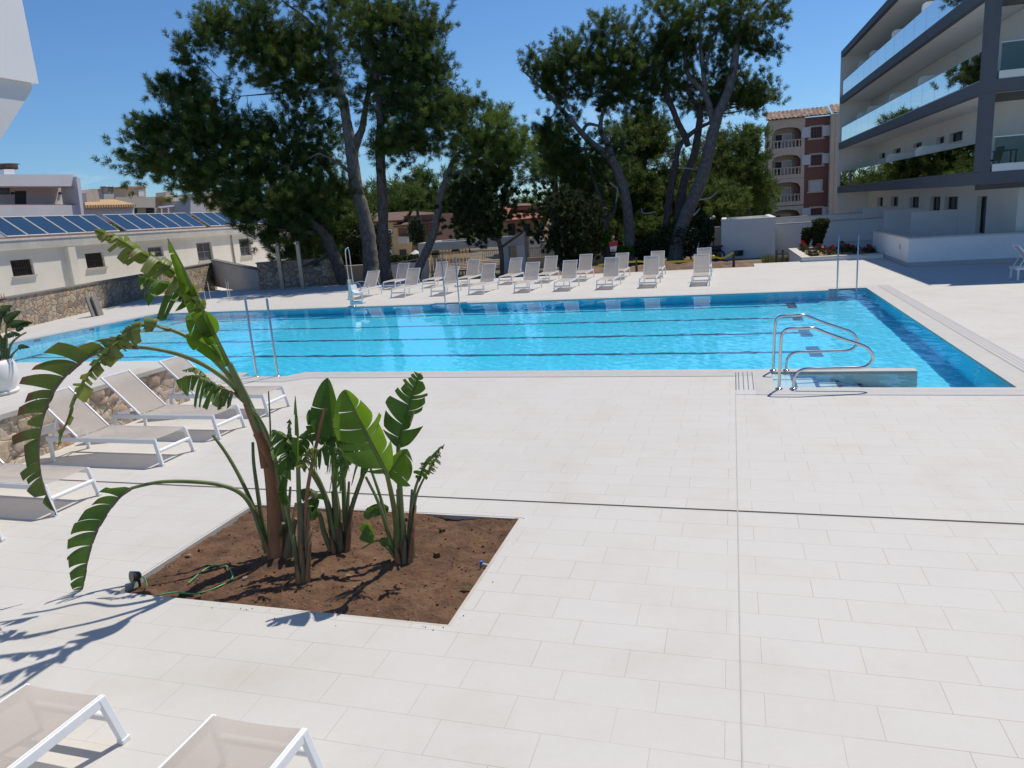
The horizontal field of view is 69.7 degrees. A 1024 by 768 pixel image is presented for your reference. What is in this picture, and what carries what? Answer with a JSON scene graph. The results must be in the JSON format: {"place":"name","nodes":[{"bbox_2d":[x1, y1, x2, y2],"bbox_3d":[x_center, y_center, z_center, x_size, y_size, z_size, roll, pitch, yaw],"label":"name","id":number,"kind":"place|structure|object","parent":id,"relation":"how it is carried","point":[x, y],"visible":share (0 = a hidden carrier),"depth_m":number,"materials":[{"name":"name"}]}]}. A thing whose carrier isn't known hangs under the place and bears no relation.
{"place":"outdoors","nodes":[
{"label":"outdoors","id":0,"kind":"place"},
{"bbox_2d":[0,0,38,139],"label":"balcony","id":1,"kind":"structure","parent":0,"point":[18,76],"depth_m":6.43,"materials":[{"name":"white paint"}]},
{"bbox_2d":[0,163,83,237],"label":"white building","id":2,"kind":"structure","parent":0,"point":[39,194],"depth_m":49.44,"materials":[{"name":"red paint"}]},
{"bbox_2d":[81,186,135,221],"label":"white annex","id":3,"kind":"object","parent":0,"point":[97,204],"visible":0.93,"depth_m":59.53,"materials":[{"name":"paint"}]},
{"bbox_2d":[83,186,199,224],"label":"beige building","id":4,"kind":"structure","parent":0,"point":[143,202],"depth_m":80.17,"materials":[{"name":"concrete"}]},
{"bbox_2d":[161,193,267,222],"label":"sand coloured block","id":5,"kind":"structure","parent":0,"point":[190,206],"depth_m":83.00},
{"bbox_2d":[212,258,429,290],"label":"concrete yard","id":6,"kind":"structure","parent":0,"point":[219,289],"depth_m":46.31,"materials":[{"name":"grey concrete"}]},
{"bbox_2d":[0,263,216,332],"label":"stone wall","id":7,"kind":"structure","parent":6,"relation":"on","point":[42,306],"depth_m":30.94,"materials":[{"name":"beige stone"}]},
{"bbox_2d":[8,289,1011,386],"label":"water","id":8,"kind":"structure","parent":0,"point":[735,331],"depth_m":17.14,"materials":[{"name":"blue liquid"}]},
{"bbox_2d":[0,258,1023,767],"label":"pool deck","id":9,"kind":"structure","parent":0,"point":[582,632],"depth_m":5.72,"materials":[{"name":"tile"}]},
{"bbox_2d":[0,459,102,516],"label":"sun lounger","id":10,"kind":"object","parent":9,"relation":"on","point":[10,477],"visible":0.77,"depth_m":8.30,"materials":[{"name":"beige"}]},
{"bbox_2d":[0,683,130,767],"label":"sun lounger","id":11,"kind":"object","parent":9,"relation":"on","point":[36,723],"visible":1,"depth_m":4.02,"materials":[{"name":"beige"}]},
{"bbox_2d":[0,361,189,463],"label":"raised terrace","id":12,"kind":"structure","parent":9,"relation":"on","point":[157,378],"depth_m":11.29,"materials":[{"name":"stone"}]},
{"bbox_2d":[0,358,19,395],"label":"plant pot","id":13,"kind":"object","parent":12,"relation":"on","point":[9,378],"visible":0.93,"depth_m":10.90,"materials":[{"name":"ceramic"}]},
{"bbox_2d":[0,293,32,359],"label":"potted plant","id":14,"kind":"object","parent":13,"relation":"on","point":[10,322],"visible":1,"depth_m":11.03,"materials":[{"name":"green plant"}]},
{"bbox_2d":[36,386,196,465],"bbox_3d":[-5.323,0.536,9.854,1.944,0.910,0.634,0,14,17],"label":"sun lounger","id":15,"kind":"object","parent":9,"relation":"on","point":[87,419],"visible":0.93,"depth_m":9.89,"materials":[{"name":"beige fabric"}]},
{"bbox_2d":[100,369,246,439],"bbox_3d":[-5.014,0.276,10.889,1.944,0.910,0.634,0,13,16],"label":"sun lounger","id":16,"kind":"object","parent":9,"relation":"on","point":[136,394],"visible":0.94,"depth_m":10.91,"materials":[{"name":"beige fabric"}]},
{"bbox_2d":[158,356,290,415],"bbox_3d":[-4.685,-0.001,11.988,1.944,0.910,0.634,0,13,16],"label":"sun lounger","id":17,"kind":"object","parent":9,"relation":"on","point":[175,366],"visible":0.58,"depth_m":11.99,"materials":[{"name":"beige fabric"}]},
{"bbox_2d":[210,259,259,289],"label":"stair wall","id":18,"kind":"structure","parent":9,"relation":"on","point":[237,276],"depth_m":41.33,"materials":[{"name":"grey paint"}]},
{"bbox_2d":[158,714,323,767],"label":"sun lounger","id":19,"kind":"object","parent":9,"relation":"on","point":[213,741],"visible":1,"depth_m":3.68,"materials":[{"name":"beige fabric"}]},
{"bbox_2d":[273,243,284,289],"bbox_3d":[-11.374,-5.727,35.899,0.200,2.240,0.278,0,14,17],"label":"shower post","id":20,"kind":"object","parent":9,"relation":"on","point":[279,265],"visible":1,"depth_m":35.94,"materials":[{"name":"metal"}]},
{"bbox_2d":[255,257,337,289],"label":"stone wall","id":21,"kind":"structure","parent":9,"relation":"on","point":[322,274],"depth_m":37.10,"materials":[{"name":"grey stone"}]},
{"bbox_2d":[294,241,305,288],"bbox_3d":[-10.264,-5.727,35.495,0.200,2.268,0.278,0,14,17],"label":"shower post","id":22,"kind":"object","parent":9,"relation":"on","point":[300,264],"visible":1,"depth_m":35.52,"materials":[{"name":"metal"}]},
{"bbox_2d":[113,504,521,626],"bbox_3d":[-1.595,1.649,6.588,3.000,0.298,1.930,0,14,17],"label":"bed lining","id":23,"kind":"object","parent":9,"relation":"on","point":[125,589],"visible":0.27,"depth_m":6.43,"materials":[{"name":"stone"}]},
{"bbox_2d":[127,506,523,627],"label":"soil","id":24,"kind":"structure","parent":23,"relation":"in","point":[323,596],"depth_m":6.27,"materials":[{"name":"brown soil"}]},
{"bbox_2d":[12,229,296,589],"bbox_3d":[-2.912,0.330,5.950,2.076,3.119,1.118,-10,14,-25],"label":"bird of paradise plant","id":25,"kind":"object","parent":24,"relation":"on","point":[204,340],"visible":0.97,"depth_m":6.06,"materials":[{"name":"green plant"}]},
{"bbox_2d":[270,396,325,583],"bbox_3d":[-1.769,0.901,6.126,0.479,1.551,0.507,-3,13,4],"label":"bird of paradise plant","id":26,"kind":"object","parent":24,"relation":"on","point":[290,449],"visible":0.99,"depth_m":6.13,"materials":[{"name":"green plant"}]},
{"bbox_2d":[302,378,368,554],"bbox_3d":[-1.508,0.756,6.474,0.790,1.656,0.603,7,17,40],"label":"bird of paradise plant","id":27,"kind":"object","parent":24,"relation":"on","point":[339,531],"visible":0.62,"depth_m":6.42,"materials":[{"name":"green plant"}]},
{"bbox_2d":[333,372,444,563],"bbox_3d":[-0.929,0.791,6.058,0.806,1.692,0.680,-3,13,4],"label":"bird of paradise plant","id":28,"kind":"object","parent":24,"relation":"on","point":[396,468],"visible":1,"depth_m":6.06,"materials":[{"name":"green plant"}]},
{"bbox_2d":[348,270,382,299],"bbox_3d":[-5.929,-3.997,29.600,0.634,0.953,1.899,0,14,16],"label":"sun lounger","id":29,"kind":"object","parent":9,"relation":"on","point":[371,279],"visible":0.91,"depth_m":30.15,"materials":[{"name":"beige"}]},
{"bbox_2d":[382,263,408,289],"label":"sun lounger","id":30,"kind":"object","parent":9,"relation":"on","point":[402,269],"visible":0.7,"depth_m":33.23,"materials":[{"name":"beige"}]},
{"bbox_2d":[390,268,423,297],"bbox_3d":[-4.170,-4.012,29.057,0.634,0.984,1.875,0,13,16],"label":"sun lounger","id":31,"kind":"object","parent":9,"relation":"on","point":[412,278],"visible":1,"depth_m":29.58,"materials":[{"name":"beige fabric"}]},
{"bbox_2d":[422,261,447,285],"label":"sun lounger","id":32,"kind":"object","parent":9,"relation":"on","point":[438,273],"visible":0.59,"depth_m":32.71,"materials":[{"name":"beige fabric"}]},
{"bbox_2d":[430,266,461,296],"bbox_3d":[-2.576,-4.002,28.596,0.634,0.953,1.899,0,13,16],"label":"sun lounger","id":33,"kind":"object","parent":9,"relation":"on","point":[450,277],"visible":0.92,"depth_m":29.13,"materials":[{"name":"beige fabric"}]},
{"bbox_2d":[455,259,480,286],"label":"sun lounger","id":34,"kind":"object","parent":9,"relation":"on","point":[472,268],"visible":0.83,"depth_m":32.27,"materials":[{"name":"beige fabric"}]},
{"bbox_2d":[468,263,498,294],"bbox_3d":[-1.108,-4.032,28.137,0.634,1.016,1.875,0,14,17],"label":"sun lounger","id":35,"kind":"object","parent":9,"relation":"on","point":[487,273],"visible":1,"depth_m":28.66,"materials":[{"name":"beige"}]},
{"bbox_2d":[498,257,523,284],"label":"sun lounger","id":36,"kind":"object","parent":9,"relation":"on","point":[515,268],"visible":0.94,"depth_m":31.72,"materials":[{"name":"beige"}]},
{"bbox_2d":[8,285,1023,389],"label":"pool coping","id":37,"kind":"object","parent":9,"relation":"on","point":[1009,374],"visible":0.58,"depth_m":13.58,"materials":[{"name":"grey stone"}]},
{"bbox_2d":[244,298,279,375],"bbox_3d":[-4.941,-0.456,14.719,0.590,2.505,0.100,0,14,17],"label":"pool ladder","id":38,"kind":"object","parent":37,"relation":"attached to","point":[271,333],"visible":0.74,"depth_m":14.60,"materials":[{"name":"silver metal"}]},
{"bbox_2d":[345,247,367,306],"bbox_3d":[-5.605,-3.787,26.072,0.754,2.082,0.528,0,14,17],"label":"pool lift","id":39,"kind":"object","parent":37,"relation":"on","point":[352,289],"visible":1,"depth_m":26.12,"materials":[{"name":"silver metal"}]},
{"bbox_2d":[770,314,858,370],"bbox_3d":[4.893,-0.680,11.937,1.339,0.938,0.108,0,14,17],"label":"handrail","id":40,"kind":"object","parent":37,"relation":"on","point":[808,351],"visible":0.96,"depth_m":11.93,"materials":[{"name":"silver metal"}]},
{"bbox_2d":[775,326,873,389],"bbox_3d":[4.559,-0.382,10.748,1.339,0.938,0.108,0,14,17],"label":"handrail","id":41,"kind":"object","parent":37,"relation":"on","point":[793,387],"visible":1,"depth_m":10.74,"materials":[{"name":"silver metal"}]},
{"bbox_2d":[514,262,542,292],"bbox_3d":[0.589,-4.019,27.632,0.634,0.984,1.875,0,14,17],"label":"sun lounger","id":42,"kind":"object","parent":9,"relation":"on","point":[531,272],"visible":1,"depth_m":28.16,"materials":[{"name":"beige fabric"}]},
{"bbox_2d":[60,479,1023,523],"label":"drain slot","id":43,"kind":"object","parent":9,"relation":"on","point":[617,505],"depth_m":7.06,"materials":[{"name":"grey metal"}]},
{"bbox_2d":[535,255,559,283],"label":"sun lounger","id":44,"kind":"object","parent":9,"relation":"on","point":[550,264],"visible":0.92,"depth_m":31.29,"materials":[{"name":"beige fabric"}]},
{"bbox_2d":[553,260,579,291],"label":"sun lounger","id":45,"kind":"object","parent":9,"relation":"on","point":[569,270],"visible":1,"depth_m":27.74,"materials":[{"name":"beige fabric"}]},
{"bbox_2d":[576,254,594,281],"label":"sun lounger","id":46,"kind":"object","parent":9,"relation":"on","point":[585,263],"visible":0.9,"depth_m":30.85,"materials":[{"name":"beige fabric"}]},
{"bbox_2d":[596,257,621,289],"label":"sun lounger","id":47,"kind":"object","parent":9,"relation":"on","point":[611,268],"visible":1,"depth_m":27.28,"materials":[{"name":"beige fabric"}]},
{"bbox_2d":[206,285,1023,394],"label":"overflow grate","id":48,"kind":"object","parent":9,"relation":"on","point":[744,383],"visible":0.94,"depth_m":12.53,"materials":[{"name":"white plastic"}]},
{"bbox_2d":[638,256,660,288],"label":"sun lounger","id":49,"kind":"object","parent":9,"relation":"on","point":[651,267],"visible":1,"depth_m":26.87,"materials":[{"name":"beige"}]},
{"bbox_2d":[691,254,710,286],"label":"sun lounger","id":50,"kind":"object","parent":9,"relation":"on","point":[701,264],"visible":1,"depth_m":26.38,"materials":[{"name":"beige fabric"}]},
{"bbox_2d":[707,268,742,767],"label":"movement joint","id":51,"kind":"object","parent":9,"relation":"on","point":[739,608],"visible":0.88,"depth_m":4.97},
{"bbox_2d":[420,224,786,281],"bbox_3d":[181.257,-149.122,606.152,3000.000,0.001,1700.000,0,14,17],"label":"ground","id":52,"kind":"structure","parent":0,"point":[475,253],"depth_m":47.22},
{"bbox_2d":[0,212,341,296],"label":"collector house","id":53,"kind":"structure","parent":52,"relation":"on","point":[38,253],"depth_m":41.70,"materials":[{"name":"beige paint"}]},
{"bbox_2d":[10,259,37,277],"bbox_3d":[-24.591,-5.800,36.928,0.290,0.863,1.435,-1,13,14],"label":"window","id":54,"kind":"structure","parent":53,"relation":"in","point":[20,268],"depth_m":37.00,"materials":[{"name":"wood"}]},
{"bbox_2d":[85,252,107,269],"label":"window","id":55,"kind":"structure","parent":53,"relation":"in","point":[93,260],"depth_m":41.51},
{"bbox_2d":[196,242,211,262],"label":"window","id":56,"kind":"structure","parent":53,"relation":"in","point":[203,249],"depth_m":50.91,"materials":[{"name":"glass"}]},
{"bbox_2d":[90,0,384,283],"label":"pine tree","id":57,"kind":"object","parent":52,"relation":"on","point":[277,51],"visible":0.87,"depth_m":36.75,"materials":[{"name":"green plant"}]},
{"bbox_2d":[216,164,365,284],"bbox_3d":[-10.732,-7.615,37.021,7.467,6.887,4.970,-9,14,-21],"label":"pine tree","id":58,"kind":"object","parent":52,"relation":"on","point":[285,210],"visible":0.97,"depth_m":36.08,"materials":[{"name":"green plant"}]},
{"bbox_2d":[297,168,377,264],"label":"pine tree","id":59,"kind":"object","parent":52,"relation":"on","point":[348,214],"visible":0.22,"depth_m":45.23,"materials":[{"name":"green plant"}]},
{"bbox_2d":[345,264,379,284],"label":"wall","id":60,"kind":"structure","parent":52,"relation":"on","point":[357,271],"depth_m":42.31,"materials":[{"name":"stone"}]},
{"bbox_2d":[347,221,392,257],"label":"shrub","id":61,"kind":"object","parent":52,"relation":"on","point":[355,238],"visible":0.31,"depth_m":43.62,"materials":[{"name":"green plant"}]},
{"bbox_2d":[343,253,418,264],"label":"hedge","id":62,"kind":"object","parent":52,"relation":"on","point":[393,259],"visible":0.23,"depth_m":44.58,"materials":[{"name":"green plant"}]},
{"bbox_2d":[351,178,433,220],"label":"pine tree","id":63,"kind":"object","parent":52,"relation":"on","point":[400,201],"visible":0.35,"depth_m":77.16,"materials":[{"name":"green plant"}]},
{"bbox_2d":[324,0,491,282],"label":"pine tree","id":64,"kind":"object","parent":52,"relation":"on","point":[408,56],"visible":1,"depth_m":36.05,"materials":[{"name":"green plant"}]},
{"bbox_2d":[370,211,455,257],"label":"brown house","id":65,"kind":"structure","parent":52,"relation":"on","point":[397,227],"depth_m":66.29,"materials":[{"name":"paint"}]},
{"bbox_2d":[391,160,440,210],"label":"pine tree","id":66,"kind":"object","parent":52,"relation":"on","point":[425,176],"visible":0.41,"depth_m":84.35,"materials":[{"name":"green plant"}]},
{"bbox_2d":[407,216,426,245],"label":"shrub","id":67,"kind":"object","parent":52,"relation":"on","point":[416,229],"visible":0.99,"depth_m":57.70,"materials":[{"name":"green plant"}]},
{"bbox_2d":[112,148,764,238],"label":"wood","id":68,"kind":"object","parent":52,"relation":"on","point":[534,197],"visible":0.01,"depth_m":118.15,"materials":[{"name":"wood"}]},
{"bbox_2d":[428,155,503,250],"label":"pine tree","id":69,"kind":"object","parent":52,"relation":"on","point":[450,194],"visible":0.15,"depth_m":74.01,"materials":[{"name":"green plant"}]},
{"bbox_2d":[418,236,517,279],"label":"pergola","id":70,"kind":"object","parent":52,"relation":"on","point":[441,248],"visible":0.51,"depth_m":42.84,"materials":[{"name":"beige wood"}]},
{"bbox_2d":[432,170,528,277],"bbox_3d":[-1.594,-8.134,37.983,5.229,5.763,4.419,0,14,17],"label":"juniper tree","id":71,"kind":"object","parent":52,"relation":"on","point":[482,205],"visible":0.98,"depth_m":37.22,"materials":[{"name":"green plant"}]},
{"bbox_2d":[415,100,545,281],"bbox_3d":[-2.058,-10.198,38.411,7.589,9.968,4.731,-9,14,-19],"label":"pine tree","id":72,"kind":"object","parent":52,"relation":"on","point":[497,151],"visible":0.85,"depth_m":37.83,"materials":[{"name":"green plant"}]},
{"bbox_2d":[507,231,527,276],"bbox_3d":[0.192,-6.974,40.459,0.578,2.731,1.999,-12,15,-30],"label":"pergola portal","id":73,"kind":"object","parent":52,"relation":"on","point":[519,241],"visible":0.64,"depth_m":39.69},
{"bbox_2d":[503,203,551,256],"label":"red roofed house","id":74,"kind":"structure","parent":52,"relation":"on","point":[522,208],"depth_m":59.25,"materials":[{"name":"tile"}]},
{"bbox_2d":[482,247,603,269],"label":"boundary wall","id":75,"kind":"structure","parent":52,"relation":"on","point":[541,260],"depth_m":45.90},
{"bbox_2d":[519,120,580,209],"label":"pine tree","id":76,"kind":"object","parent":52,"relation":"on","point":[535,176],"visible":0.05,"depth_m":55.65,"materials":[{"name":"green plant"}]},
{"bbox_2d":[515,173,615,269],"bbox_3d":[2.897,-8.220,38.214,5.134,5.591,4.473,0,14,17],"label":"juniper tree","id":77,"kind":"object","parent":52,"relation":"on","point":[579,212],"visible":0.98,"depth_m":37.75,"materials":[{"name":"green plant"}]},
{"bbox_2d":[527,110,633,265],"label":"pine tree","id":78,"kind":"object","parent":52,"relation":"on","point":[576,163],"visible":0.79,"depth_m":42.42,"materials":[{"name":"green plant"}]},
{"bbox_2d":[543,209,623,255],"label":"pine tree","id":79,"kind":"object","parent":52,"relation":"on","point":[612,223],"visible":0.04,"depth_m":46.39,"materials":[{"name":"green plant"}]},
{"bbox_2d":[515,4,664,266],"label":"pine tree","id":80,"kind":"object","parent":52,"relation":"on","point":[572,58],"visible":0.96,"depth_m":42.17,"materials":[{"name":"green plant"}]},
{"bbox_2d":[568,133,672,244],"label":"pine tree","id":81,"kind":"object","parent":52,"relation":"on","point":[635,177],"visible":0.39,"depth_m":48.68,"materials":[{"name":"green plant"}]},
{"bbox_2d":[593,102,687,214],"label":"pine tree","id":82,"kind":"object","parent":52,"relation":"on","point":[655,138],"visible":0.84,"depth_m":50.88,"materials":[{"name":"green plant"}]},
{"bbox_2d":[610,208,673,256],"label":"pine tree","id":83,"kind":"object","parent":52,"relation":"on","point":[646,227],"visible":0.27,"depth_m":46.96,"materials":[{"name":"green plant"}]},
{"bbox_2d":[634,238,663,264],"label":"shrub","id":84,"kind":"object","parent":52,"relation":"on","point":[643,247],"visible":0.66,"depth_m":41.91,"materials":[{"name":"green plant"}]},
{"bbox_2d":[622,154,708,235],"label":"pine tree","id":85,"kind":"object","parent":52,"relation":"on","point":[661,172],"visible":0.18,"depth_m":51.76,"materials":[{"name":"green plant"}]},
{"bbox_2d":[648,221,704,258],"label":"shrub","id":86,"kind":"object","parent":52,"relation":"on","point":[662,236],"visible":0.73,"depth_m":42.80,"materials":[{"name":"green plant"}]},
{"bbox_2d":[575,3,791,242],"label":"pine tree","id":87,"kind":"object","parent":52,"relation":"on","point":[751,94],"visible":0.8,"depth_m":43.47,"materials":[{"name":"green plant"}]},
{"bbox_2d":[658,142,738,225],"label":"pine tree","id":88,"kind":"object","parent":52,"relation":"on","point":[711,178],"visible":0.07,"depth_m":53.19,"materials":[{"name":"green plant"}]},
{"bbox_2d":[693,212,714,247],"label":"shrub","id":89,"kind":"object","parent":52,"relation":"on","point":[704,224],"visible":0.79,"depth_m":43.67,"materials":[{"name":"green plant"}]},
{"bbox_2d":[638,0,793,262],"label":"pine tree","id":90,"kind":"object","parent":52,"relation":"on","point":[745,33],"visible":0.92,"depth_m":42.60,"materials":[{"name":"green plant"}]},
{"bbox_2d":[687,177,753,226],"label":"pine tree","id":91,"kind":"object","parent":52,"relation":"on","point":[718,207],"visible":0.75,"depth_m":49.44,"materials":[{"name":"green plant"}]},
{"bbox_2d":[687,120,772,198],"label":"pine tree","id":92,"kind":"object","parent":52,"relation":"on","point":[732,166],"visible":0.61,"depth_m":55.29,"materials":[{"name":"green plant"}]},
{"bbox_2d":[721,214,775,258],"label":"service block","id":93,"kind":"structure","parent":52,"relation":"on","point":[752,236],"depth_m":41.80,"materials":[{"name":"white paint"}]},
{"bbox_2d":[728,121,782,216],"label":"pine tree","id":94,"kind":"object","parent":52,"relation":"on","point":[759,180],"visible":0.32,"depth_m":57.15,"materials":[{"name":"green plant"}]},
{"bbox_2d":[743,181,781,215],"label":"pine tree","id":95,"kind":"object","parent":52,"relation":"on","point":[768,210],"visible":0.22,"depth_m":62.69,"materials":[{"name":"green plant"}]},
{"bbox_2d":[765,104,838,217],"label":"apartment block","id":96,"kind":"structure","parent":52,"relation":"on","point":[804,165],"depth_m":77.39,"materials":[{"name":"beige paint"}]},
{"bbox_2d":[802,206,827,215],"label":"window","id":97,"kind":"structure","parent":96,"relation":"in","point":[816,210],"depth_m":78.01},
{"bbox_2d":[802,153,828,166],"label":"window","id":98,"kind":"structure","parent":96,"relation":"in","point":[814,159],"depth_m":76.86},
{"bbox_2d":[802,125,829,139],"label":"window","id":99,"kind":"structure","parent":96,"relation":"in","point":[814,132],"depth_m":76.24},
{"bbox_2d":[776,212,862,223],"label":"wall","id":100,"kind":"structure","parent":52,"relation":"on","point":[841,216],"depth_m":45.43,"materials":[{"name":"paint"}]},
{"bbox_2d":[775,217,883,253],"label":"garden wall","id":101,"kind":"structure","parent":52,"relation":"on","point":[787,235],"depth_m":42.49,"materials":[{"name":"paint"}]},
{"bbox_2d":[788,245,883,261],"bbox_3d":[14.733,-5.675,34.032,3.298,0.992,6.620,0,14,17],"label":"flower bed","id":102,"kind":"object","parent":52,"relation":"on","point":[796,255],"visible":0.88,"depth_m":31.30,"materials":[{"name":"white concrete"}]},
{"bbox_2d":[810,217,830,245],"bbox_3d":[15.362,-7.516,36.639,0.948,1.543,0.912,0,14,17],"label":"clipped shrub","id":103,"kind":"object","parent":102,"relation":"on","point":[819,227],"visible":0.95,"depth_m":36.44,"materials":[{"name":"green plant"}]},
{"bbox_2d":[836,0,1023,236],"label":"hotel building","id":104,"kind":"structure","parent":52,"relation":"on","point":[931,110],"depth_m":31.75,"materials":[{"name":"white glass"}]},
{"bbox_2d":[546,261,761,275],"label":"earth bank","id":105,"kind":"structure","parent":0,"point":[679,266],"depth_m":34.08,"materials":[{"name":"brown soil"}]},
{"bbox_2d":[845,240,872,247],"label":"terrace floor","id":106,"kind":"structure","parent":0,"point":[862,243],"depth_m":40.38,"materials":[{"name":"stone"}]},
{"bbox_2d":[872,229,1023,266],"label":"terrace wall","id":107,"kind":"structure","parent":106,"relation":"on","point":[942,250],"depth_m":25.99,"materials":[{"name":"paint"}]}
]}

